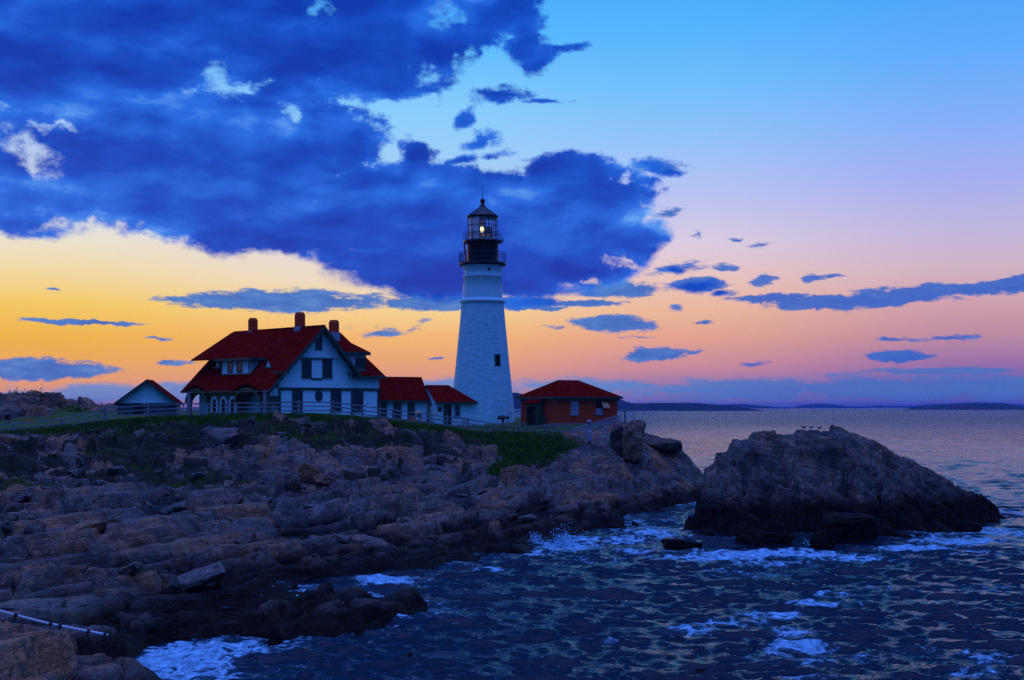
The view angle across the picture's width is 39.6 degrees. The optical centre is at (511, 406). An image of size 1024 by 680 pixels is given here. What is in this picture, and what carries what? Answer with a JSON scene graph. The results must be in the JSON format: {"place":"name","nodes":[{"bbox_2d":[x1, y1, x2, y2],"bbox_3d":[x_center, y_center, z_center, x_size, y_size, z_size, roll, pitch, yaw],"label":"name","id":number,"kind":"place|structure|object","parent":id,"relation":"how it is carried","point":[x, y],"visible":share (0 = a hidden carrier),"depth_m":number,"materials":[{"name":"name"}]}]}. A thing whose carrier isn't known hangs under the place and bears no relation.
{"place":"outdoors","nodes":[
{"label":"outdoors","id":0,"kind":"place"},
{"bbox_2d":[0,391,702,679],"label":"headland","id":1,"kind":"structure","parent":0,"point":[598,481],"depth_m":94.83,"materials":[{"name":"stone"}]},
{"bbox_2d":[0,503,5,512],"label":"stone","id":2,"kind":"object","parent":1,"relation":"on","point":[2,506],"visible":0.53,"depth_m":89.97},
{"bbox_2d":[0,520,13,532],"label":"stone","id":3,"kind":"object","parent":1,"relation":"on","point":[6,526],"visible":1,"depth_m":77.67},
{"bbox_2d":[5,414,9,419],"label":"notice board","id":4,"kind":"object","parent":1,"relation":"on","point":[7,416],"visible":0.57,"depth_m":130.97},
{"bbox_2d":[0,513,18,520],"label":"stone","id":5,"kind":"object","parent":1,"relation":"on","point":[9,516],"visible":0.64,"depth_m":79.69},
{"bbox_2d":[0,436,22,443],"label":"boulder","id":6,"kind":"object","parent":1,"relation":"on","point":[8,439],"visible":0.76,"depth_m":114.88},
{"bbox_2d":[2,502,23,512],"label":"stone","id":7,"kind":"object","parent":1,"relation":"on","point":[13,507],"visible":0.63,"depth_m":89.38,"materials":[{"name":"stone"}]},
{"bbox_2d":[8,557,23,562],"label":"stone","id":8,"kind":"object","parent":1,"relation":"on","point":[15,560],"visible":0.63,"depth_m":69.12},
{"bbox_2d":[12,494,28,502],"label":"stone","id":9,"kind":"object","parent":1,"relation":"on","point":[21,498],"visible":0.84,"depth_m":94.32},
{"bbox_2d":[22,522,34,534],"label":"stone","id":10,"kind":"object","parent":1,"relation":"on","point":[28,528],"visible":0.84,"depth_m":75.46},
{"bbox_2d":[26,515,36,519],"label":"stone","id":11,"kind":"object","parent":1,"relation":"on","point":[32,517],"visible":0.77,"depth_m":82.74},
{"bbox_2d":[0,598,65,610],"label":"boulder","id":12,"kind":"object","parent":1,"relation":"on","point":[32,603],"visible":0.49,"depth_m":53.85,"materials":[{"name":"stone"}]},
{"bbox_2d":[29,434,46,449],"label":"boulder","id":13,"kind":"object","parent":1,"relation":"on","point":[43,438],"visible":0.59,"depth_m":114.70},
{"bbox_2d":[33,525,46,531],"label":"stone","id":14,"kind":"object","parent":1,"relation":"on","point":[40,528],"visible":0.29,"depth_m":78.70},
{"bbox_2d":[37,464,46,470],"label":"stone","id":15,"kind":"object","parent":1,"relation":"on","point":[44,467],"visible":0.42,"depth_m":109.13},
{"bbox_2d":[40,486,54,489],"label":"stone","id":16,"kind":"object","parent":1,"relation":"on","point":[48,487],"visible":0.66,"depth_m":98.89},
{"bbox_2d":[0,610,107,641],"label":"pipe","id":17,"kind":"object","parent":1,"relation":"attached to","point":[87,631],"visible":0.94,"depth_m":46.30,"materials":[{"name":"white plastic"}]},
{"bbox_2d":[47,450,60,456],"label":"stone","id":18,"kind":"object","parent":1,"relation":"on","point":[55,453],"visible":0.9,"depth_m":111.37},
{"bbox_2d":[62,403,84,411],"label":"shrub","id":19,"kind":"object","parent":1,"relation":"on","point":[78,409],"visible":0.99,"depth_m":140.93,"materials":[{"name":"green plant"}]},
{"bbox_2d":[67,467,85,477],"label":"stone","id":20,"kind":"object","parent":1,"relation":"on","point":[78,472],"visible":0.97,"depth_m":106.14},
{"bbox_2d":[71,479,89,487],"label":"stone","id":21,"kind":"object","parent":1,"relation":"on","point":[75,483],"visible":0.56,"depth_m":100.08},
{"bbox_2d":[64,520,106,533],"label":"boulder","id":22,"kind":"object","parent":1,"relation":"on","point":[101,526],"visible":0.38,"depth_m":79.15,"materials":[{"name":"stone"}]},
{"bbox_2d":[90,479,104,485],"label":"stone","id":23,"kind":"object","parent":1,"relation":"on","point":[99,482],"visible":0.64,"depth_m":101.39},
{"bbox_2d":[106,517,119,523],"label":"stone","id":24,"kind":"object","parent":1,"relation":"on","point":[114,519],"visible":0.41,"depth_m":82.95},
{"bbox_2d":[105,465,127,475],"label":"stone","id":25,"kind":"object","parent":1,"relation":"on","point":[116,470],"visible":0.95,"depth_m":109.17,"materials":[{"name":"stone"}]},
{"bbox_2d":[117,562,143,575],"bbox_3d":[-16.546,7.152,62.313,1.088,0.667,1.080,-15,-1,28],"label":"stone","id":26,"kind":"object","parent":1,"relation":"on","point":[133,568],"visible":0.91,"depth_m":61.86,"materials":[{"name":"stone"}]},
{"bbox_2d":[131,503,141,507],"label":"stone","id":27,"kind":"object","parent":1,"relation":"on","point":[137,505],"visible":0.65,"depth_m":94.34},
{"bbox_2d":[134,429,145,436],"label":"stone","id":28,"kind":"object","parent":1,"relation":"on","point":[137,432],"visible":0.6,"depth_m":122.74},
{"bbox_2d":[113,379,182,414],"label":"shed","id":29,"kind":"structure","parent":1,"relation":"on","point":[149,392],"depth_m":148.29,"materials":[{"name":"white"}]},
{"bbox_2d":[133,406,142,413],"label":"door","id":30,"kind":"structure","parent":29,"relation":"in","point":[141,407],"depth_m":148.19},
{"bbox_2d":[176,404,184,414],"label":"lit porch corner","id":31,"kind":"object","parent":29,"relation":"attached to","point":[180,409],"visible":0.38,"depth_m":148.97,"materials":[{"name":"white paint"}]},
{"bbox_2d":[145,501,152,507],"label":"stone","id":32,"kind":"object","parent":1,"relation":"on","point":[149,504],"visible":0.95,"depth_m":95.47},
{"bbox_2d":[149,432,160,435],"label":"stone","id":33,"kind":"object","parent":1,"relation":"on","point":[155,434],"visible":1,"depth_m":122.14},
{"bbox_2d":[159,506,173,514],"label":"stone","id":34,"kind":"object","parent":1,"relation":"on","point":[167,510],"visible":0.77,"depth_m":93.74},
{"bbox_2d":[160,536,174,542],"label":"stone","id":35,"kind":"object","parent":1,"relation":"on","point":[167,539],"visible":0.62,"depth_m":78.47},
{"bbox_2d":[159,573,179,587],"bbox_3d":[-15.607,7.946,64.781,0.960,0.694,1.012,2,-7,-11],"label":"stone","id":36,"kind":"object","parent":1,"relation":"on","point":[173,579],"visible":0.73,"depth_m":64.38,"materials":[{"name":"stone"}]},
{"bbox_2d":[164,487,183,495],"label":"stone","id":37,"kind":"object","parent":1,"relation":"on","point":[169,491],"visible":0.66,"depth_m":104.26,"materials":[{"name":"stone"}]},
{"bbox_2d":[171,500,186,512],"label":"stone","id":38,"kind":"object","parent":1,"relation":"on","point":[180,506],"visible":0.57,"depth_m":98.68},
{"bbox_2d":[186,392,190,415],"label":"porch post","id":39,"kind":"object","parent":1,"relation":"on","point":[188,396],"visible":0.68,"depth_m":131.37,"materials":[{"name":"white wood"}]},
{"bbox_2d":[190,471,206,479],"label":"stone","id":40,"kind":"object","parent":1,"relation":"on","point":[195,475],"visible":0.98,"depth_m":112.57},
{"bbox_2d":[177,561,224,590],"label":"boulder","id":41,"kind":"object","parent":1,"relation":"on","point":[195,578],"visible":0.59,"depth_m":66.27,"materials":[{"name":"stone"}]},
{"bbox_2d":[194,512,208,521],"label":"stone","id":42,"kind":"object","parent":1,"relation":"on","point":[202,517],"visible":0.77,"depth_m":90.36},
{"bbox_2d":[201,484,213,489],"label":"stone","id":43,"kind":"object","parent":1,"relation":"on","point":[210,486],"visible":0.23,"depth_m":111.03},
{"bbox_2d":[200,426,238,448],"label":"boulder","id":44,"kind":"object","parent":1,"relation":"on","point":[212,437],"visible":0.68,"depth_m":121.68,"materials":[{"name":"stone"}]},
{"bbox_2d":[217,513,231,520],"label":"stone","id":45,"kind":"object","parent":1,"relation":"on","point":[222,516],"visible":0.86,"depth_m":91.01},
{"bbox_2d":[223,480,239,488],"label":"stone","id":46,"kind":"object","parent":1,"relation":"on","point":[229,484],"visible":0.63,"depth_m":102.32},
{"bbox_2d":[224,494,243,504],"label":"stone","id":47,"kind":"object","parent":1,"relation":"on","point":[237,499],"visible":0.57,"depth_m":99.00,"materials":[{"name":"stone"}]},
{"bbox_2d":[232,532,255,543],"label":"stone","id":48,"kind":"object","parent":1,"relation":"on","point":[249,538],"visible":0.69,"depth_m":80.50,"materials":[{"name":"stone"}]},
{"bbox_2d":[243,552,256,561],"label":"stone","id":49,"kind":"object","parent":1,"relation":"on","point":[253,555],"visible":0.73,"depth_m":75.46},
{"bbox_2d":[247,416,256,423],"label":"stone","id":50,"kind":"object","parent":1,"relation":"on","point":[250,419],"visible":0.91,"depth_m":127.03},
{"bbox_2d":[262,391,266,413],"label":"porch post","id":51,"kind":"object","parent":1,"relation":"on","point":[264,396],"visible":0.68,"depth_m":133.37,"materials":[{"name":"white wood"}]},
{"bbox_2d":[275,432,288,436],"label":"stone","id":52,"kind":"object","parent":1,"relation":"on","point":[279,434],"visible":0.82,"depth_m":124.39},
{"bbox_2d":[180,312,385,416],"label":"keepers house","id":53,"kind":"structure","parent":1,"relation":"on","point":[300,361],"depth_m":141.54,"materials":[{"name":"white shingle"},{"name":"white paint"},{"name":"dark green paint"}]},
{"bbox_2d":[292,390,303,411],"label":"window","id":54,"kind":"structure","parent":53,"relation":"in","point":[297,395],"depth_m":138.26,"materials":[{"name":"glass"}]},
{"bbox_2d":[301,359,311,377],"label":"window","id":55,"kind":"structure","parent":53,"relation":"in","point":[306,363],"depth_m":138.91,"materials":[{"name":"glass"}]},
{"bbox_2d":[315,334,322,349],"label":"window","id":56,"kind":"structure","parent":53,"relation":"in","point":[318,343],"depth_m":139.79,"materials":[{"name":"glass"}]},
{"bbox_2d":[315,390,322,400],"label":"oval window","id":57,"kind":"structure","parent":53,"relation":"in","point":[318,395],"depth_m":139.89,"materials":[{"name":"glass"}]},
{"bbox_2d":[322,359,332,377],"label":"window","id":58,"kind":"structure","parent":53,"relation":"in","point":[326,363],"depth_m":140.51,"materials":[{"name":"glass"}]},
{"bbox_2d":[330,390,341,411],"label":"window","id":59,"kind":"structure","parent":53,"relation":"in","point":[336,395],"depth_m":141.37,"materials":[{"name":"glass"}]},
{"bbox_2d":[353,391,362,411],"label":"window","id":60,"kind":"structure","parent":53,"relation":"in","point":[357,395],"depth_m":143.21,"materials":[{"name":"glass"}]},
{"bbox_2d":[278,467,290,470],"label":"stone","id":61,"kind":"object","parent":1,"relation":"on","point":[283,469],"visible":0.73,"depth_m":116.45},
{"bbox_2d":[0,401,571,435],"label":"rail fence","id":62,"kind":"object","parent":1,"relation":"on","point":[263,407],"visible":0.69,"depth_m":130.87,"materials":[{"name":"white wood"}]},
{"bbox_2d":[284,472,300,492],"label":"boulder","id":63,"kind":"object","parent":1,"relation":"on","point":[292,481],"visible":0.97,"depth_m":111.34,"materials":[{"name":"stone"}]},
{"bbox_2d":[0,390,585,490],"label":"grass","id":64,"kind":"structure","parent":1,"relation":"on","point":[521,446],"depth_m":130.03,"materials":[{"name":"plant"}]},
{"bbox_2d":[291,444,310,451],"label":"stone","id":65,"kind":"object","parent":1,"relation":"on","point":[306,446],"visible":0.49,"depth_m":119.72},
{"bbox_2d":[296,417,310,426],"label":"stone","id":66,"kind":"object","parent":1,"relation":"on","point":[304,421],"visible":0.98,"depth_m":126.72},
{"bbox_2d":[293,461,319,484],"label":"boulder","id":67,"kind":"object","parent":1,"relation":"on","point":[308,471],"visible":0.66,"depth_m":112.80,"materials":[{"name":"stone"}]},
{"bbox_2d":[302,504,313,508],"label":"stone","id":68,"kind":"object","parent":1,"relation":"on","point":[305,506],"visible":0.97,"depth_m":100.87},
{"bbox_2d":[313,474,337,484],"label":"boulder","id":69,"kind":"object","parent":1,"relation":"on","point":[322,479],"visible":0.99,"depth_m":111.42,"materials":[{"name":"stone"}]},
{"bbox_2d":[336,535,348,543],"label":"stone","id":70,"kind":"object","parent":1,"relation":"on","point":[342,539],"visible":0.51,"depth_m":84.29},
{"bbox_2d":[348,466,364,479],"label":"stone","id":71,"kind":"object","parent":1,"relation":"on","point":[358,472],"visible":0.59,"depth_m":116.64,"materials":[{"name":"stone"}]},
{"bbox_2d":[348,534,388,548],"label":"boulder","id":72,"kind":"object","parent":1,"relation":"on","point":[365,540],"visible":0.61,"depth_m":82.79,"materials":[{"name":"stone"}]},
{"bbox_2d":[378,473,386,479],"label":"stone","id":73,"kind":"object","parent":1,"relation":"on","point":[382,476],"visible":0.86,"depth_m":117.12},
{"bbox_2d":[392,489,403,493],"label":"stone","id":74,"kind":"object","parent":1,"relation":"on","point":[398,491],"visible":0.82,"depth_m":105.16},
{"bbox_2d":[379,377,429,420],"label":"link building","id":75,"kind":"structure","parent":1,"relation":"on","point":[409,394],"depth_m":147.64,"materials":[{"name":"red"}]},
{"bbox_2d":[396,517,412,522],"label":"stone","id":76,"kind":"object","parent":1,"relation":"on","point":[403,519],"visible":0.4,"depth_m":94.18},
{"bbox_2d":[412,476,426,483],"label":"stone","id":77,"kind":"object","parent":1,"relation":"on","point":[420,479],"visible":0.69,"depth_m":117.42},
{"bbox_2d":[421,454,438,462],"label":"stone","id":78,"kind":"object","parent":1,"relation":"on","point":[432,458],"visible":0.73,"depth_m":128.31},
{"bbox_2d":[437,453,454,463],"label":"stone","id":79,"kind":"object","parent":1,"relation":"on","point":[441,458],"visible":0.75,"depth_m":129.36,"materials":[{"name":"stone"}]},
{"bbox_2d":[425,385,482,425],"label":"entry annex","id":80,"kind":"object","parent":1,"relation":"on","point":[448,400],"visible":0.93,"depth_m":148.81,"materials":[{"name":"white paint"}]},
{"bbox_2d":[444,404,451,424],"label":"door","id":81,"kind":"structure","parent":80,"relation":"in","point":[447,407],"depth_m":148.12,"materials":[{"name":"black paint"}]},
{"bbox_2d":[454,404,460,416],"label":"window","id":82,"kind":"structure","parent":80,"relation":"in","point":[457,407],"depth_m":148.66,"materials":[{"name":"black glass"}]},
{"bbox_2d":[456,493,467,496],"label":"stone","id":83,"kind":"object","parent":1,"relation":"on","point":[463,495],"visible":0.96,"depth_m":114.94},
{"bbox_2d":[478,489,487,493],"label":"stone","id":84,"kind":"object","parent":1,"relation":"on","point":[482,491],"visible":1,"depth_m":116.41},
{"bbox_2d":[453,184,514,423],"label":"lighthouse","id":85,"kind":"object","parent":1,"relation":"on","point":[482,370],"visible":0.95,"depth_m":157.88,"materials":[{"name":"white paint"}]},
{"bbox_2d":[494,354,500,365],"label":"window","id":86,"kind":"structure","parent":85,"relation":"in","point":[497,357],"depth_m":157.44,"materials":[{"name":"black glass"}]},
{"bbox_2d":[498,414,508,426],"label":"fog horn","id":87,"kind":"object","parent":1,"relation":"on","point":[502,418],"visible":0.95,"depth_m":151.89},
{"bbox_2d":[504,492,517,499],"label":"stone","id":88,"kind":"object","parent":1,"relation":"on","point":[509,495],"visible":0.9,"depth_m":114.35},
{"bbox_2d":[508,515,517,518],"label":"stone","id":89,"kind":"object","parent":1,"relation":"on","point":[512,516],"visible":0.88,"depth_m":103.82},
{"bbox_2d":[514,409,520,416],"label":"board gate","id":90,"kind":"structure","parent":1,"relation":"on","point":[517,412],"depth_m":162.97,"materials":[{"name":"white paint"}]},
{"bbox_2d":[517,514,535,522],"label":"stone","id":91,"kind":"object","parent":1,"relation":"on","point":[530,518],"visible":1,"depth_m":99.41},
{"bbox_2d":[515,380,622,425],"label":"brick building","id":92,"kind":"structure","parent":1,"relation":"on","point":[565,402],"depth_m":152.17,"materials":[{"name":"brick"}]},
{"bbox_2d":[570,401,578,414],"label":"window","id":93,"kind":"structure","parent":92,"relation":"in","point":[574,404],"depth_m":151.11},
{"bbox_2d":[595,401,609,414],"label":"window","id":94,"kind":"structure","parent":92,"relation":"in","point":[600,405],"depth_m":152.71,"materials":[{"name":"glass"}]},
{"bbox_2d":[573,411,633,431],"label":"steel railing","id":95,"kind":"object","parent":1,"relation":"on","point":[608,422],"visible":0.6,"depth_m":146.27,"materials":[{"name":"metal"}]},
{"bbox_2d":[610,424,623,456],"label":"standing rock","id":96,"kind":"object","parent":1,"relation":"on","point":[616,436],"visible":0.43,"depth_m":138.28,"materials":[{"name":"stone"}]},
{"bbox_2d":[622,420,645,461],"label":"standing rock","id":97,"kind":"object","parent":1,"relation":"on","point":[633,431],"visible":1,"depth_m":136.82,"materials":[{"name":"stone"}]},
{"bbox_2d":[644,437,682,450],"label":"overhanging rock","id":98,"kind":"object","parent":1,"relation":"on","point":[669,444],"visible":0.91,"depth_m":140.80,"materials":[{"name":"stone"}]},
{"bbox_2d":[0,0,1023,407],"label":"sky","id":99,"kind":"structure","parent":0,"point":[775,203],"materials":[{"name":"blue"}]},
{"bbox_2d":[512,392,521,408],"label":"hills","id":100,"kind":"structure","parent":0,"point":[517,403],"depth_m":2765.74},
{"bbox_2d":[132,408,1023,679],"bbox_3d":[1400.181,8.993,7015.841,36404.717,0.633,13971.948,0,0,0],"label":"sea","id":101,"kind":"structure","parent":0,"point":[639,602],"depth_m":65.03,"materials":[{"name":"liquid"}]},
{"bbox_2d":[524,532,544,543],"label":"spray","id":102,"kind":"object","parent":101,"relation":"on","point":[535,537],"visible":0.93,"depth_m":92.92,"materials":[{"name":"white"}]},
{"bbox_2d":[544,515,583,546],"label":"spray","id":103,"kind":"object","parent":101,"relation":"on","point":[569,543],"visible":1,"depth_m":91.31,"materials":[{"name":"white"}]},
{"bbox_2d":[660,538,702,549],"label":"sea rock","id":104,"kind":"object","parent":101,"relation":"in","point":[675,544],"visible":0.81,"depth_m":89.18,"materials":[{"name":"stone"}]},
{"bbox_2d":[735,534,754,544],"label":"sea rock","id":105,"kind":"object","parent":101,"relation":"in","point":[743,539],"visible":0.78,"depth_m":92.52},
{"bbox_2d":[753,531,795,545],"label":"sea rock","id":106,"kind":"object","parent":101,"relation":"in","point":[760,538],"visible":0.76,"depth_m":92.42,"materials":[{"name":"stone"}]},
{"bbox_2d":[810,528,835,549],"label":"sea rock","id":107,"kind":"object","parent":101,"relation":"in","point":[822,538],"visible":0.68,"depth_m":89.09,"materials":[{"name":"stone"}]},
{"bbox_2d":[681,425,1005,538],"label":"rock island","id":108,"kind":"object","parent":101,"relation":"in","point":[800,480],"visible":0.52,"depth_m":107.19,"materials":[{"name":"stone"}]},
{"bbox_2d":[817,511,879,542],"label":"sea rock","id":109,"kind":"object","parent":101,"relation":"in","point":[844,527],"visible":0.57,"depth_m":94.12,"materials":[{"name":"stone"}]},
{"bbox_2d":[949,520,981,531],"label":"sea rock","id":110,"kind":"object","parent":101,"relation":"in","point":[965,526],"visible":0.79,"depth_m":102.26,"materials":[{"name":"stone"}]},
{"bbox_2d":[587,420,591,440],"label":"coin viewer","id":111,"kind":"object","parent":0,"point":[589,433],"visible":1,"depth_m":140.82,"materials":[{"name":"metal"}]},
{"bbox_2d":[617,399,763,410],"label":"hills","id":112,"kind":"structure","parent":0,"point":[623,404],"depth_m":3129.75,"materials":[{"name":"blue"}]},
{"bbox_2d":[689,403,783,407],"bbox_3d":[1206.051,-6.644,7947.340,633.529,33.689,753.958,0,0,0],"label":"hills","id":113,"kind":"structure","parent":0,"point":[747,406],"depth_m":7841.20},
{"bbox_2d":[793,404,863,407],"bbox_3d":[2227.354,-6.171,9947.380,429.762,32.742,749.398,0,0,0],"label":"hills","id":114,"kind":"structure","parent":0,"point":[820,406],"depth_m":9809.77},
{"bbox_2d":[784,406,912,407],"bbox_3d":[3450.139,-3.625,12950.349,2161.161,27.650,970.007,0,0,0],"label":"hills","id":115,"kind":"structure","parent":0,"point":[876,406],"depth_m":12773.34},
{"bbox_2d":[904,402,1023,409],"bbox_3d":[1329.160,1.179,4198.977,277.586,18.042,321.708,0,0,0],"label":"hills","id":116,"kind":"structure","parent":0,"point":[980,407],"depth_m":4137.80,"materials":[{"name":"blue"}]}
]}

